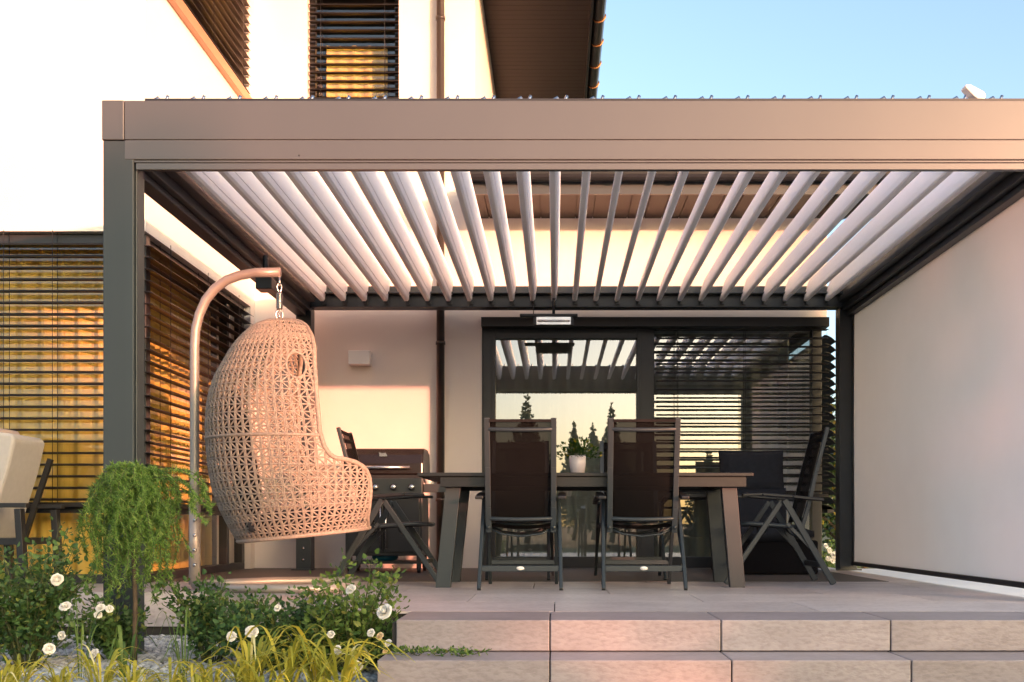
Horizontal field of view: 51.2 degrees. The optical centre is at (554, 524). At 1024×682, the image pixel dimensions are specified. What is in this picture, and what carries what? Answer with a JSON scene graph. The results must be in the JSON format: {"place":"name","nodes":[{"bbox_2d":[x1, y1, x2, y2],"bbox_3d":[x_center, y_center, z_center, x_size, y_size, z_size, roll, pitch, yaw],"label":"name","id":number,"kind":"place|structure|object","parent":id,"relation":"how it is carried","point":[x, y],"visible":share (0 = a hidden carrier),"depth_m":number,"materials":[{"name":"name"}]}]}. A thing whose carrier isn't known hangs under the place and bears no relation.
{"place":"outdoors","nodes":[
{"label":"outdoors","id":0,"kind":"place"},
{"bbox_2d":[0,634,376,681],"bbox_3d":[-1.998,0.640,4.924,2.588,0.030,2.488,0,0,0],"label":"gravel","id":1,"kind":"structure","parent":0,"point":[160,651],"depth_m":4.92,"materials":[{"name":"grey gravel"}]},
{"bbox_2d":[0,659,55,681],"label":"grass tuft","id":2,"kind":"object","parent":1,"relation":"on","point":[7,678],"visible":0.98,"depth_m":4.02,"materials":[{"name":"plant"}]},
{"bbox_2d":[0,649,65,681],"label":"grass tuft","id":3,"kind":"object","parent":1,"relation":"on","point":[14,667],"visible":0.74,"depth_m":4.14,"materials":[{"name":"plant"}]},
{"bbox_2d":[0,542,86,649],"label":"rose bush","id":4,"kind":"object","parent":1,"relation":"on","point":[9,548],"visible":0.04,"depth_m":5.55,"materials":[{"name":"green plant"}]},
{"bbox_2d":[0,516,115,671],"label":"rose bush","id":5,"kind":"object","parent":1,"relation":"on","point":[29,616],"visible":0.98,"depth_m":4.71,"materials":[{"name":"green plant"}]},
{"bbox_2d":[22,660,103,681],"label":"grass tuft","id":6,"kind":"object","parent":1,"relation":"on","point":[67,676],"visible":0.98,"depth_m":4.07,"materials":[{"name":"plant"}]},
{"bbox_2d":[46,595,116,679],"bbox_3d":[-1.962,0.467,4.471,0.284,0.358,0.307,0,0,0],"label":"grass tuft","id":7,"kind":"object","parent":1,"relation":"on","point":[82,633],"visible":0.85,"depth_m":4.42,"materials":[{"name":"green plant"}]},
{"bbox_2d":[38,644,155,681],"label":"grass tuft","id":8,"kind":"object","parent":1,"relation":"on","point":[107,677],"visible":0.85,"depth_m":4.17,"materials":[{"name":"plant"}]},
{"bbox_2d":[62,586,152,659],"bbox_3d":[-2.083,0.465,5.023,0.364,0.378,0.332,0,0,27],"label":"rose bush","id":9,"kind":"object","parent":1,"relation":"on","point":[105,640],"visible":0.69,"depth_m":4.98,"materials":[{"name":"green plant"}]},
{"bbox_2d":[90,660,171,681],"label":"grass tuft","id":10,"kind":"object","parent":1,"relation":"on","point":[135,676],"visible":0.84,"depth_m":4.08,"materials":[{"name":"plant"}]},
{"bbox_2d":[107,615,157,677],"bbox_3d":[-1.781,0.512,4.454,0.191,0.267,0.203,0,0,0],"label":"grass tuft","id":11,"kind":"object","parent":1,"relation":"on","point":[119,642],"visible":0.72,"depth_m":4.48,"materials":[{"name":"green plant"}]},
{"bbox_2d":[75,460,215,662],"bbox_3d":[-1.885,0.173,4.875,0.640,0.955,0.396,0,0,17],"label":"weeping larch","id":12,"kind":"object","parent":1,"relation":"on","point":[137,488],"visible":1,"depth_m":4.83,"materials":[{"name":"green plant"}]},
{"bbox_2d":[125,657,205,681],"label":"grass tuft","id":13,"kind":"object","parent":1,"relation":"on","point":[175,675],"visible":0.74,"depth_m":4.09,"materials":[{"name":"plant"}]},
{"bbox_2d":[153,606,222,680],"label":"grass tuft","id":14,"kind":"object","parent":1,"relation":"on","point":[177,653],"visible":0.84,"depth_m":4.30,"materials":[{"name":"green plant"}]},
{"bbox_2d":[145,660,241,681],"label":"grass tuft","id":15,"kind":"object","parent":1,"relation":"on","point":[196,677],"visible":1,"depth_m":3.88,"materials":[{"name":"plant"}]},
{"bbox_2d":[156,659,255,681],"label":"grass tuft","id":16,"kind":"object","parent":1,"relation":"on","point":[217,676],"visible":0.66,"depth_m":4.08,"materials":[{"name":"plant"}]},
{"bbox_2d":[150,569,263,663],"bbox_3d":[-1.463,0.424,4.869,0.791,0.455,0.489,0,0,38],"label":"rose bush","id":17,"kind":"object","parent":1,"relation":"on","point":[204,622],"visible":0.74,"depth_m":4.90,"materials":[{"name":"green plant"}]},
{"bbox_2d":[190,582,271,624],"bbox_3d":[-1.813,0.485,5.895,0.489,0.334,0.270,0,0,-14],"label":"rose bush","id":18,"kind":"object","parent":1,"relation":"on","point":[256,604],"visible":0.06,"depth_m":5.92,"materials":[{"name":"green plant"}]},
{"bbox_2d":[188,625,305,681],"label":"grass tuft","id":19,"kind":"object","parent":1,"relation":"on","point":[261,666],"visible":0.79,"depth_m":4.17,"materials":[{"name":"plant"}]},
{"bbox_2d":[212,656,283,681],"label":"grass tuft","id":20,"kind":"object","parent":1,"relation":"on","point":[233,673],"visible":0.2,"depth_m":4.28,"materials":[{"name":"plant"}]},
{"bbox_2d":[202,659,314,681],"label":"grass tuft","id":21,"kind":"object","parent":1,"relation":"on","point":[261,678],"visible":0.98,"depth_m":3.89,"materials":[{"name":"plant"}]},
{"bbox_2d":[197,585,341,670],"bbox_3d":[-1.220,0.453,4.677,0.714,0.398,0.574,0,0,0],"label":"rose bush","id":22,"kind":"object","parent":1,"relation":"on","point":[274,609],"visible":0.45,"depth_m":4.65,"materials":[{"name":"green plant"}]},
{"bbox_2d":[195,625,377,681],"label":"grass tuft","id":23,"kind":"object","parent":1,"relation":"on","point":[289,662],"visible":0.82,"depth_m":4.05,"materials":[{"name":"plant"}]},
{"bbox_2d":[237,625,389,681],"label":"grass tuft","id":24,"kind":"object","parent":1,"relation":"on","point":[315,671],"visible":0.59,"depth_m":4.16,"materials":[{"name":"plant"}]},
{"bbox_2d":[287,667,350,681],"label":"grass tuft","id":25,"kind":"object","parent":1,"relation":"on","point":[323,680],"visible":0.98,"depth_m":3.84,"materials":[{"name":"plant"}]},
{"bbox_2d":[252,624,415,681],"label":"grass tuft","id":26,"kind":"object","parent":1,"relation":"on","point":[350,665],"visible":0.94,"depth_m":3.95,"materials":[{"name":"plant"}]},
{"bbox_2d":[277,548,409,673],"bbox_3d":[-0.811,0.375,4.507,0.497,0.554,0.683,0,0,-41],"label":"rose bush","id":27,"kind":"object","parent":1,"relation":"on","point":[367,623],"visible":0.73,"depth_m":4.54,"materials":[{"name":"green plant"}]},
{"bbox_2d":[425,479,433,483],"bbox_3d":[-1.027,-0.358,8.750,0.084,0.058,0.084,0,0,0],"label":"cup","id":28,"kind":"object","parent":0,"point":[428,481],"visible":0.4,"depth_m":8.72,"materials":[{"name":"white ceramic"}]},
{"bbox_2d":[59,585,890,679],"bbox_3d":[-2.700,0.521,7.150,10.600,0.238,5.500,0,0,0],"label":"terrace bed","id":29,"kind":"object","parent":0,"point":[157,630],"visible":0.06,"depth_m":4.83,"materials":[{"name":"grey"}]},
{"bbox_2d":[377,651,1023,681],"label":"step","id":30,"kind":"object","parent":29,"relation":"on","point":[762,666],"visible":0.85,"depth_m":4.11,"materials":[{"name":"stone"}]},
{"bbox_2d":[369,644,491,656],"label":"creeping plant","id":31,"kind":"object","parent":30,"relation":"on","point":[462,652],"visible":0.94,"depth_m":4.25,"materials":[{"name":"green plant"}]},
{"bbox_2d":[396,612,1023,650],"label":"terrace edge","id":32,"kind":"object","parent":30,"relation":"on","point":[767,631],"visible":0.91,"depth_m":4.38,"materials":[{"name":"stone"}]},
{"bbox_2d":[9,567,1023,626],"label":"terrace","id":33,"kind":"structure","parent":0,"point":[894,594],"depth_m":5.90,"materials":[{"name":"stone"}]},
{"bbox_2d":[0,428,64,583],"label":"armchair","id":34,"kind":"object","parent":33,"relation":"on","point":[20,457],"visible":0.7,"depth_m":6.64,"materials":[{"name":"beige"}]},
{"bbox_2d":[189,267,360,593],"bbox_3d":[-1.696,-0.586,6.450,1.029,1.943,0.973,0,0,0],"label":"hanging chair stand","id":35,"kind":"object","parent":33,"relation":"on","point":[279,585],"visible":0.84,"depth_m":6.42,"materials":[{"name":"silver metal"}]},
{"bbox_2d":[204,276,372,542],"bbox_3d":[-1.608,-0.698,6.467,0.986,1.615,1.010,0,0,-20],"label":"egg chair","id":36,"kind":"object","parent":35,"relation":"hanging from","point":[328,515],"visible":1,"depth_m":6.11,"materials":[{"name":"wicker"}]},
{"bbox_2d":[323,448,444,572],"bbox_3d":[-1.383,-0.120,8.805,1.042,1.018,0.570,0,0,0],"label":"gas grill","id":37,"kind":"object","parent":33,"relation":"on","point":[393,470],"visible":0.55,"depth_m":8.61,"materials":[{"name":"black metal"}]},
{"bbox_2d":[347,501,382,551],"bbox_3d":[-1.531,0.003,8.604,0.285,0.433,0.048,0,0,0],"label":"cabinet door","id":38,"kind":"structure","parent":37,"relation":"in","point":[351,536],"depth_m":8.61,"materials":[{"name":"black metal"}]},
{"bbox_2d":[372,556,397,560],"bbox_3d":[-1.403,0.269,8.830,0.220,0.050,0.220,0,0,0],"label":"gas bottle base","id":39,"kind":"object","parent":37,"relation":"on","point":[386,558],"visible":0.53,"depth_m":8.74,"materials":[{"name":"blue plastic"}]},
{"bbox_2d":[384,499,419,551],"bbox_3d":[-1.234,0.003,8.604,0.285,0.433,0.048,0,0,0],"label":"cabinet door","id":40,"kind":"structure","parent":37,"relation":"in","point":[394,541],"depth_m":8.61,"materials":[{"name":"black metal"}]},
{"bbox_2d":[336,427,437,581],"bbox_3d":[-1.102,-0.124,7.200,0.728,1.037,0.552,0,0,0],"label":"folding chair","id":41,"kind":"object","parent":33,"relation":"on","point":[371,535],"visible":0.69,"depth_m":6.99,"materials":[{"name":"metal"}]},
{"bbox_2d":[0,0,915,583],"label":"house","id":42,"kind":"structure","parent":33,"relation":"on","point":[426,380],"depth_m":9.60,"materials":[{"name":"white paint"}]},
{"bbox_2d":[0,248,102,573],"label":"curtain","id":43,"kind":"object","parent":42,"relation":"hanging from","point":[41,526],"visible":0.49,"depth_m":7.37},
{"bbox_2d":[0,230,253,583],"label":"window","id":44,"kind":"structure","parent":42,"relation":"in","point":[155,255],"depth_m":7.11,"materials":[{"name":"grey"}]},
{"bbox_2d":[150,275,211,570],"bbox_3d":[-3.060,-0.780,8.450,0.094,2.260,1.900,0,0,0],"label":"curtain","id":45,"kind":"object","parent":42,"relation":"hanging from","point":[182,556],"visible":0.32,"depth_m":8.58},
{"bbox_2d":[167,0,251,97],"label":"window","id":46,"kind":"structure","parent":42,"relation":"in","point":[219,27],"depth_m":8.70,"materials":[{"name":"brown wood"}]},
{"bbox_2d":[308,0,398,97],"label":"window","id":47,"kind":"structure","parent":42,"relation":"in","point":[313,4],"depth_m":9.66,"materials":[{"name":"grey"}]},
{"bbox_2d":[327,49,387,96],"bbox_3d":[-1.844,-4.080,9.959,0.566,0.780,0.037,0,0,0],"label":"curtain","id":48,"kind":"object","parent":42,"relation":"hanging from","point":[355,69],"visible":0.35,"depth_m":9.96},
{"bbox_2d":[348,350,371,365],"bbox_3d":[-1.742,-1.493,9.544,0.192,0.125,0.108,0,0,0],"label":"wall lamp","id":49,"kind":"object","parent":42,"relation":"attached to","point":[359,357],"visible":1,"depth_m":9.49,"materials":[{"name":"white plastic"}]},
{"bbox_2d":[482,329,653,567],"bbox_3d":[0.122,-0.734,9.700,1.560,2.248,0.120,0,0,0],"label":"sliding door","id":50,"kind":"structure","parent":42,"relation":"in","point":[644,338],"depth_m":9.66,"materials":[{"name":"grey metal"}]},
{"bbox_2d":[496,333,777,556],"bbox_3d":[0.740,-0.870,9.980,2.720,2.480,0.095,0,0,0],"label":"glass sliding door","id":51,"kind":"structure","parent":42,"relation":"hanging from","point":[577,389],"depth_m":9.98,"materials":[{"name":"clear glass"}]},
{"bbox_2d":[481,317,834,567],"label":"window","id":52,"kind":"structure","parent":42,"relation":"in","point":[810,356],"depth_m":9.57,"materials":[{"name":"grey metal"}]},
{"bbox_2d":[778,333,788,522],"bbox_3d":[2.201,-0.870,10.925,0.094,2.480,1.850,0,0,0],"label":"curtain","id":53,"kind":"object","parent":42,"relation":"hanging from","point":[783,402],"visible":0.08,"depth_m":10.16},
{"bbox_2d":[481,496,556,579],"bbox_3d":[-0.260,-0.124,7.832,0.552,1.037,0.728,0,0,0],"label":"folding chair","id":54,"kind":"object","parent":33,"relation":"on","point":[550,542],"visible":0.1,"depth_m":7.58,"materials":[{"name":"metal"}]},
{"bbox_2d":[475,418,565,589],"bbox_3d":[-0.206,-0.124,6.698,0.552,1.037,0.728,0,0,0],"label":"folding chair","id":55,"kind":"object","parent":33,"relation":"on","point":[520,468],"visible":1,"depth_m":6.47,"materials":[{"name":"fabric"}]},
{"bbox_2d":[102,95,1023,652],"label":"pergola","id":56,"kind":"object","parent":33,"relation":"on","point":[240,183],"visible":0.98,"depth_m":5.83,"materials":[{"name":"black metal"}]},
{"bbox_2d":[256,255,276,292],"bbox_3d":[-2.002,-1.747,7.400,0.111,0.246,0.140,0,0,0],"label":"spotlight","id":57,"kind":"object","parent":56,"relation":"attached to","point":[266,284],"visible":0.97,"depth_m":7.33,"materials":[{"name":"black metal"}]},
{"bbox_2d":[520,298,577,326],"bbox_3d":[-0.050,-1.819,9.030,0.486,0.281,0.184,0,0,0],"label":"patio heater","id":58,"kind":"object","parent":56,"relation":"attached to","point":[553,319],"visible":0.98,"depth_m":8.95,"materials":[{"name":"black metal"}]},
{"bbox_2d":[851,196,1023,587],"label":"side screen","id":59,"kind":"object","parent":56,"relation":"attached to","point":[938,416],"visible":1,"depth_m":6.96,"materials":[{"name":"white fabric"}]},
{"bbox_2d":[961,85,985,97],"bbox_3d":[2.075,-2.142,5.320,0.130,0.091,0.060,0,0,0],"label":"wind sensor","id":60,"kind":"object","parent":56,"relation":"on","point":[970,91],"visible":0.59,"depth_m":5.29,"materials":[{"name":"white plastic"}]},
{"bbox_2d":[417,473,752,587],"bbox_3d":[0.188,0.034,7.000,2.066,0.712,0.896,0,0,0],"label":"dining table","id":61,"kind":"object","parent":33,"relation":"on","point":[459,487],"visible":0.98,"depth_m":6.64,"materials":[{"name":"grey wood"}]},
{"bbox_2d":[556,436,602,472],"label":"pot plant","id":62,"kind":"object","parent":61,"relation":"on","point":[577,463],"visible":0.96,"depth_m":6.91,"materials":[{"name":"green plant"}]},
{"bbox_2d":[592,441,666,579],"bbox_3d":[0.560,-0.124,7.852,0.552,1.037,0.728,0,0,0],"label":"folding chair","id":63,"kind":"object","parent":33,"relation":"on","point":[603,446],"visible":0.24,"depth_m":7.99,"materials":[{"name":"metal"}]},
{"bbox_2d":[595,418,688,589],"bbox_3d":[0.537,-0.124,6.698,0.552,1.037,0.728,0,0,0],"label":"folding chair","id":64,"kind":"object","parent":33,"relation":"on","point":[643,460],"visible":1,"depth_m":6.47,"materials":[{"name":"fabric"}]},
{"bbox_2d":[711,450,817,573],"bbox_3d":[1.689,-0.120,8.635,0.740,1.012,0.769,0,0,0],"label":"lounge chair","id":65,"kind":"object","parent":33,"relation":"on","point":[773,551],"visible":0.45,"depth_m":8.79,"materials":[{"name":"fabric"}]},
{"bbox_2d":[724,427,835,584],"bbox_3d":[1.472,-0.124,7.200,0.728,1.037,0.552,0,0,0],"label":"folding chair","id":66,"kind":"object","parent":33,"relation":"on","point":[801,497],"visible":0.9,"depth_m":7.01,"materials":[{"name":"metal"}]},
{"bbox_2d":[597,0,1023,521],"label":"sky","id":67,"kind":"structure","parent":0,"point":[651,48],"materials":[{"name":"blue"}]},
{"bbox_2d":[822,528,876,568],"bbox_3d":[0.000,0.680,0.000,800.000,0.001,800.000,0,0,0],"label":"ground","id":68,"kind":"structure","parent":0,"point":[824,538],"depth_m":33.74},
{"bbox_2d":[822,390,834,555],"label":"garden shrub","id":69,"kind":"object","parent":68,"relation":"on","point":[825,521],"visible":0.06,"depth_m":12.47,"materials":[{"name":"green plant"}]},
{"bbox_2d":[822,539,834,567],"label":"rose bush","id":70,"kind":"object","parent":68,"relation":"on","point":[829,561],"visible":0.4,"depth_m":10.66,"materials":[{"name":"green plant"}]},
{"bbox_2d":[822,430,868,568],"bbox_3d":[4.190,-0.465,14.499,1.952,2.249,1.955,0,0,0],"label":"garden shrub","id":71,"kind":"object","parent":68,"relation":"on","point":[831,529],"depth_m":14.58,"materials":[{"name":"green plant"}]},
{"bbox_2d":[851,569,1023,596],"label":"path","id":72,"kind":"structure","parent":0,"point":[1008,590],"depth_m":9.09,"materials":[{"name":"grey concrete"}]}
]}

